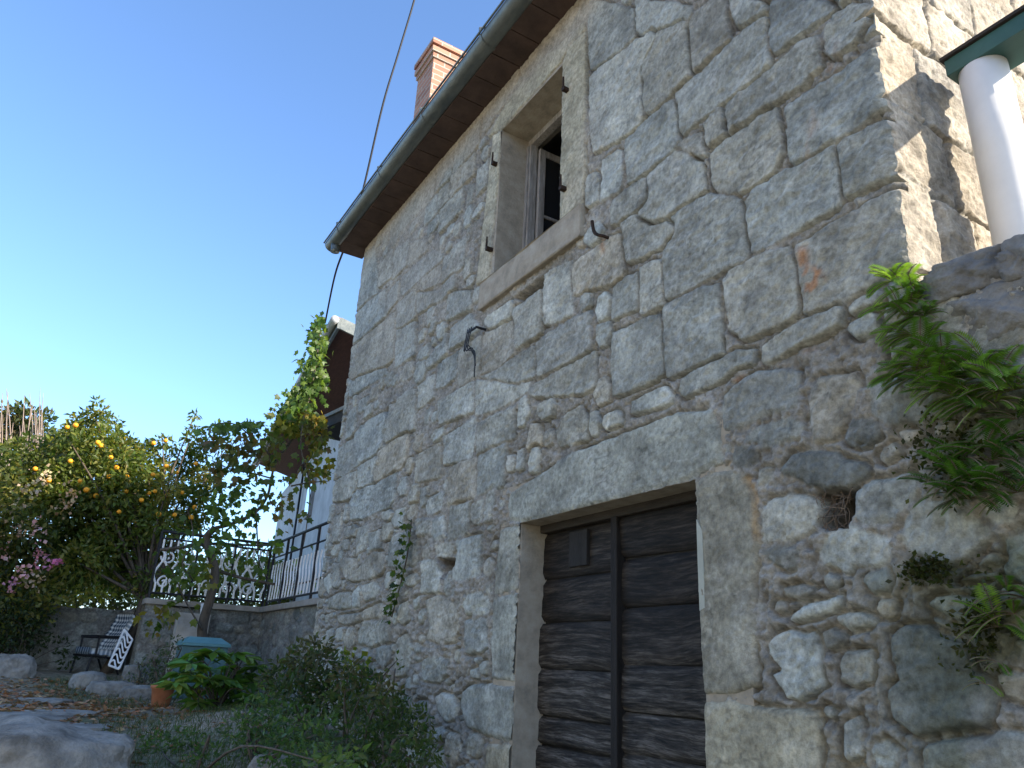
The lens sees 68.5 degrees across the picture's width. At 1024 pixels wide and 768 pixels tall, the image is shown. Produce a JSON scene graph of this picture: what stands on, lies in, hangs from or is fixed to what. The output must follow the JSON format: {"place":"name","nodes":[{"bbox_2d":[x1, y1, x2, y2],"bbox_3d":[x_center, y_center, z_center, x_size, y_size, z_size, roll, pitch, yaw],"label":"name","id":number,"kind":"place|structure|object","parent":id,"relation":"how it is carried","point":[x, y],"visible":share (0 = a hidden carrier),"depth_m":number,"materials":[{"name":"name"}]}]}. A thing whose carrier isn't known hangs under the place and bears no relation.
{"place":"outdoors","nodes":[
{"label":"outdoors","id":0,"kind":"place"},
{"bbox_2d":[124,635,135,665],"bbox_3d":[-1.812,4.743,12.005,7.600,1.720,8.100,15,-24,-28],"label":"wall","id":1,"kind":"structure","parent":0,"point":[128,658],"depth_m":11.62,"materials":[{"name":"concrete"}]},
{"bbox_2d":[252,315,354,602],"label":"neighbour house","id":2,"kind":"structure","parent":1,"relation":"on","point":[340,333],"depth_m":17.06,"materials":[{"name":"paint"}]},
{"bbox_2d":[303,471,316,519],"bbox_3d":[-4.977,2.747,18.540,0.084,1.100,0.700,12,-23,-22],"label":"window","id":3,"kind":"structure","parent":2,"relation":"in","point":[312,493],"depth_m":18.27,"materials":[{"name":"white paint"}]},
{"bbox_2d":[325,0,414,321],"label":"overhead cable","id":4,"kind":"object","parent":2,"relation":"attached to","point":[379,118],"visible":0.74,"depth_m":11.89,"materials":[{"name":"black rubber"}]},
{"bbox_2d":[0,670,396,767],"bbox_3d":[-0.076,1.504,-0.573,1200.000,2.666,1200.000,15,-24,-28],"label":"ground","id":5,"kind":"structure","parent":0,"point":[42,674],"depth_m":6.76,"materials":[{"name":"soil"}]},
{"bbox_2d":[0,704,33,707],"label":"paving stone","id":6,"kind":"object","parent":5,"relation":"on","point":[18,705],"visible":0.14,"depth_m":7.63,"materials":[{"name":"grey stone"}]},
{"bbox_2d":[0,653,36,677],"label":"boulder","id":7,"kind":"object","parent":5,"relation":"on","point":[19,665],"visible":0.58,"depth_m":9.58,"materials":[{"name":"grey stone"}]},
{"bbox_2d":[0,711,72,720],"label":"paving stone","id":8,"kind":"object","parent":5,"relation":"on","point":[50,717],"visible":0.29,"depth_m":6.79,"materials":[{"name":"grey stone"}]},
{"bbox_2d":[0,562,80,670],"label":"evergreen shrub","id":9,"kind":"object","parent":5,"relation":"on","point":[20,647],"visible":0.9,"depth_m":10.16,"materials":[{"name":"green plant"}]},
{"bbox_2d":[0,389,90,568],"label":"background tree","id":10,"kind":"object","parent":5,"relation":"on","point":[18,423],"visible":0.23,"depth_m":16.61,"materials":[{"name":"green plant"}]},
{"bbox_2d":[17,697,74,704],"bbox_3d":[-5.185,3.528,8.325,0.587,0.100,0.407,3,-21,-1],"label":"paving stone","id":11,"kind":"object","parent":5,"relation":"on","point":[51,701],"visible":0.51,"depth_m":8.22,"materials":[{"name":"grey stone"}]},
{"bbox_2d":[0,430,99,653],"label":"flowering shrub","id":12,"kind":"object","parent":5,"relation":"on","point":[22,515],"visible":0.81,"depth_m":10.66,"materials":[{"name":"green plant"}]},
{"bbox_2d":[23,709,99,716],"bbox_3d":[-4.302,3.154,7.158,0.511,0.094,0.733,-12,-25,33],"label":"paving stone","id":13,"kind":"object","parent":5,"relation":"on","point":[72,712],"visible":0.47,"depth_m":7.06,"materials":[{"name":"grey stone"}]},
{"bbox_2d":[0,714,134,767],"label":"rock outcrop","id":14,"kind":"object","parent":5,"relation":"on","point":[28,741],"visible":1,"depth_m":4.74,"materials":[{"name":"grey stone"}]},
{"bbox_2d":[1,600,135,672],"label":"garden wall","id":15,"kind":"structure","parent":5,"relation":"on","point":[74,624],"depth_m":11.39,"materials":[{"name":"stone"}]},
{"bbox_2d":[68,671,106,690],"bbox_3d":[-5.260,3.752,9.316,0.289,0.372,0.432,-14,-26,37],"label":"edging stone","id":16,"kind":"object","parent":5,"relation":"on","point":[84,679],"visible":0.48,"depth_m":9.22,"materials":[{"name":"grey stone"}]},
{"bbox_2d":[64,722,115,730],"bbox_3d":[-3.894,3.030,6.602,0.760,0.093,0.610,9,-22,-15],"label":"paving stone","id":17,"kind":"object","parent":5,"relation":"on","point":[94,726],"visible":0.22,"depth_m":6.54,"materials":[{"name":"grey stone"}]},
{"bbox_2d":[47,580,133,608],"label":"sunlit shrub","id":18,"kind":"object","parent":5,"relation":"on","point":[97,595],"visible":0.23,"depth_m":13.41,"materials":[{"name":"green plant"}]},
{"bbox_2d":[69,614,135,674],"bbox_3d":[-5.924,3.774,10.930,0.498,0.848,0.617,-11,-25,33],"label":"lounge chair","id":19,"kind":"object","parent":5,"relation":"on","point":[109,641],"visible":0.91,"depth_m":10.93,"materials":[{"name":"black paint"}]},
{"bbox_2d":[108,629,132,669],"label":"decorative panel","id":20,"kind":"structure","parent":19,"relation":"on","point":[116,648],"depth_m":10.47,"materials":[{"name":"white paint"}]},
{"bbox_2d":[85,681,136,696],"bbox_3d":[-4.890,3.767,9.164,0.583,0.278,0.260,21,-27,-39],"label":"edging stone","id":21,"kind":"object","parent":5,"relation":"on","point":[104,688],"visible":0.41,"depth_m":9.06,"materials":[{"name":"grey stone"}]},
{"bbox_2d":[0,676,242,765],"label":"fallen leaves","id":22,"kind":"object","parent":5,"relation":"on","point":[81,705],"visible":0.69,"depth_m":7.90,"materials":[{"name":"brown plant"}]},
{"bbox_2d":[25,395,232,673],"bbox_3d":[-6.284,2.333,12.124,3.039,4.548,2.743,15,-24,-28],"label":"orange tree","id":23,"kind":"object","parent":5,"relation":"on","point":[120,495],"visible":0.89,"depth_m":11.56,"materials":[{"name":"green plant"}]},
{"bbox_2d":[121,664,140,683],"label":"stone block","id":24,"kind":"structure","parent":5,"relation":"on","point":[132,669],"depth_m":10.03,"materials":[{"name":"grey stone"}]},
{"bbox_2d":[119,685,151,699],"bbox_3d":[-4.526,3.797,9.153,0.480,0.248,0.262,15,-24,-28],"label":"edging stone","id":25,"kind":"object","parent":5,"relation":"on","point":[136,692],"visible":0.45,"depth_m":9.06,"materials":[{"name":"grey stone"}]},
{"bbox_2d":[121,658,172,685],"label":"plant","id":26,"kind":"object","parent":5,"relation":"on","point":[133,678],"visible":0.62,"depth_m":9.39,"materials":[{"name":"green plant"}]},
{"bbox_2d":[25,554,295,609],"bbox_3d":[-8.263,5.383,18.303,7.080,3.018,4.082,15,-24,-28],"label":"hedge","id":27,"kind":"object","parent":5,"relation":"on","point":[113,604],"visible":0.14,"depth_m":18.09,"materials":[{"name":"green plant"}]},
{"bbox_2d":[151,685,173,706],"bbox_3d":[-4.077,3.630,8.755,0.284,0.237,0.284,15,-24,-28],"label":"flower pot","id":28,"kind":"object","parent":5,"relation":"on","point":[160,695],"visible":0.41,"depth_m":8.66,"materials":[{"name":"ceramic"}]},
{"bbox_2d":[141,633,183,681],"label":"potted plant","id":29,"kind":"object","parent":28,"relation":"on","point":[154,666],"visible":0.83,"depth_m":8.86,"materials":[{"name":"green plant"}]},
{"bbox_2d":[165,612,210,679],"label":"plastered pier","id":30,"kind":"structure","parent":5,"relation":"on","point":[182,627],"depth_m":10.44,"materials":[{"name":"paint"}]},
{"bbox_2d":[130,604,261,682],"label":"terrace wall","id":31,"kind":"structure","parent":5,"relation":"on","point":[239,631],"depth_m":10.87,"materials":[{"name":"stone"}]},
{"bbox_2d":[142,598,261,612],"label":"terrace kerb","id":32,"kind":"structure","parent":31,"relation":"on","point":[162,602],"depth_m":10.88,"materials":[{"name":"concrete"}]},
{"bbox_2d":[147,530,272,606],"bbox_3d":[-4.413,2.732,11.110,1.620,0.952,0.038,15,-24,-28],"label":"railing","id":33,"kind":"object","parent":32,"relation":"on","point":[225,582],"visible":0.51,"depth_m":11.10,"materials":[{"name":"metal"}]},
{"bbox_2d":[171,636,230,698],"bbox_3d":[-4.022,3.642,9.655,0.600,0.734,0.480,15,-24,-28],"label":"teal box","id":34,"kind":"object","parent":5,"relation":"on","point":[191,643],"visible":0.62,"depth_m":9.56,"materials":[{"name":"metal"}]},
{"bbox_2d":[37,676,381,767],"bbox_3d":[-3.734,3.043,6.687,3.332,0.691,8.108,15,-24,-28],"label":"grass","id":35,"kind":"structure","parent":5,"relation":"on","point":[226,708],"depth_m":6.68,"materials":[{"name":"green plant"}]},
{"bbox_2d":[150,648,272,710],"bbox_3d":[-3.148,3.138,7.934,1.332,0.677,1.080,15,-24,-28],"label":"broadleaf plant","id":36,"kind":"object","parent":5,"relation":"on","point":[220,685],"visible":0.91,"depth_m":7.84,"materials":[{"name":"green plant"}]},
{"bbox_2d":[132,311,335,640],"bbox_3d":[-3.665,1.157,11.254,1.538,5.950,2.678,-12,-25,33],"label":"grape vine","id":37,"kind":"object","parent":5,"relation":"on","point":[299,420],"visible":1,"depth_m":10.93,"materials":[{"name":"green plant"}]},
{"bbox_2d":[196,539,286,604],"bbox_3d":[-5.855,4.318,16.127,1.560,1.878,2.622,5,-21,-6],"label":"sunlit shrub","id":38,"kind":"object","parent":5,"relation":"on","point":[243,563],"visible":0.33,"depth_m":15.87,"materials":[{"name":"green plant"}]},
{"bbox_2d":[138,724,371,767],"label":"weeds","id":39,"kind":"object","parent":5,"relation":"on","point":[339,756],"visible":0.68,"depth_m":5.19,"materials":[{"name":"green plant"}]},
{"bbox_2d":[191,690,341,767],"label":"weeds","id":40,"kind":"object","parent":5,"relation":"on","point":[249,738],"visible":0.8,"depth_m":4.49,"materials":[{"name":"green plant"}]},
{"bbox_2d":[247,754,294,767],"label":"rock","id":41,"kind":"object","parent":5,"relation":"on","point":[253,763],"visible":0.35,"depth_m":4.96,"materials":[{"name":"grey stone"}]},
{"bbox_2d":[251,605,318,706],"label":"terrace wall","id":42,"kind":"structure","parent":5,"relation":"on","point":[281,630],"depth_m":10.10,"materials":[{"name":"stone"}]},
{"bbox_2d":[260,597,320,612],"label":"terrace kerb","id":43,"kind":"structure","parent":42,"relation":"on","point":[294,604],"depth_m":9.91,"materials":[{"name":"concrete"}]},
{"bbox_2d":[265,521,328,605],"bbox_3d":[-2.714,2.376,9.951,0.040,0.952,3.635,15,-24,-28],"label":"railing","id":44,"kind":"object","parent":43,"relation":"on","point":[297,577],"visible":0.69,"depth_m":10.27,"materials":[{"name":"black metal"}]},
{"bbox_2d":[253,631,351,739],"bbox_3d":[-1.845,2.511,6.251,0.731,0.831,2.026,15,-24,-28],"label":"weedy shrub","id":45,"kind":"object","parent":5,"relation":"on","point":[310,663],"visible":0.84,"depth_m":5.72,"materials":[{"name":"green plant"}]},
{"bbox_2d":[340,646,372,739],"bbox_3d":[-1.287,2.473,5.993,0.229,0.724,0.420,15,-24,-28],"label":"seedling","id":46,"kind":"object","parent":5,"relation":"on","point":[364,653],"visible":0.43,"depth_m":6.03,"materials":[{"name":"green plant"}]},
{"bbox_2d":[309,653,407,767],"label":"weedy shrub","id":47,"kind":"object","parent":5,"relation":"on","point":[353,706],"visible":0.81,"depth_m":4.93,"materials":[{"name":"green plant"}]},
{"bbox_2d":[328,695,450,767],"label":"weedy shrub","id":48,"kind":"object","parent":5,"relation":"on","point":[392,745],"visible":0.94,"depth_m":4.30,"materials":[{"name":"green plant"}]},
{"bbox_2d":[379,650,404,757],"bbox_3d":[-0.875,2.307,5.374,0.151,0.781,0.234,-4,-22,17],"label":"seedling","id":49,"kind":"object","parent":5,"relation":"on","point":[386,670],"visible":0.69,"depth_m":5.44,"materials":[{"name":"green plant"}]},
{"bbox_2d":[302,0,1023,767],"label":"stone house","id":50,"kind":"structure","parent":5,"relation":"on","point":[620,424],"depth_m":3.84,"materials":[{"name":"stone"}]},
{"bbox_2d":[381,512,412,624],"bbox_3d":[-0.880,1.417,5.817,0.141,0.849,0.405,15,-24,-28],"label":"ivy strand","id":51,"kind":"object","parent":50,"relation":"attached to","point":[405,527],"visible":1,"depth_m":5.79,"materials":[{"name":"green plant"}]},
{"bbox_2d":[522,109,561,248],"bbox_3d":[0.539,-1.468,5.837,0.510,1.371,0.878,15,-24,-28],"label":"window","id":52,"kind":"structure","parent":50,"relation":"in","point":[547,206],"depth_m":6.15,"materials":[{"name":"white paint"}]},
{"bbox_2d":[535,490,705,767],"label":"cellar door","id":53,"kind":"structure","parent":50,"relation":"in","point":[621,681],"depth_m":3.80,"materials":[{"name":"brown wood"}]},
{"bbox_2d":[900,234,1023,767],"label":"retaining wall","id":54,"kind":"structure","parent":5,"relation":"on","point":[978,294],"depth_m":2.31,"materials":[{"name":"stone"}]},
{"bbox_2d":[858,262,954,363],"bbox_3d":[1.341,-0.268,2.595,0.133,0.388,0.329,15,-24,-28],"label":"fern","id":55,"kind":"object","parent":54,"relation":"attached to","point":[906,302],"visible":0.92,"depth_m":2.61,"materials":[{"name":"green plant"}]},
{"bbox_2d":[866,316,1023,431],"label":"fern","id":56,"kind":"object","parent":54,"relation":"attached to","point":[949,377],"visible":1,"depth_m":2.39,"materials":[{"name":"green plant"}]},
{"bbox_2d":[881,400,1022,685],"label":"moss","id":57,"kind":"object","parent":54,"relation":"attached to","point":[936,564],"visible":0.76,"depth_m":2.34,"materials":[{"name":"green plant"}]},
{"bbox_2d":[897,394,1023,517],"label":"fern","id":58,"kind":"object","parent":54,"relation":"attached to","point":[970,476],"visible":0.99,"depth_m":2.26,"materials":[{"name":"green plant"}]},
{"bbox_2d":[951,575,1023,644],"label":"fern","id":59,"kind":"object","parent":54,"relation":"attached to","point":[994,594],"visible":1,"depth_m":2.15,"materials":[{"name":"green plant"}]},
{"bbox_2d":[962,657,1013,695],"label":"fern","id":60,"kind":"object","parent":54,"relation":"attached to","point":[983,682],"visible":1,"depth_m":2.14,"materials":[{"name":"green plant"}]},
{"bbox_2d":[0,0,504,609],"label":"sky","id":61,"kind":"structure","parent":0,"point":[176,175],"materials":[{"name":"blue"}]},
{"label":"terrace ground","id":62,"kind":"structure","parent":0,"visible":0},
{"bbox_2d":[939,4,1023,244],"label":"porch","id":63,"kind":"object","parent":62,"relation":"on","point":[980,66],"visible":0.82,"depth_m":2.97,"materials":[{"name":"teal paint"}]}
]}

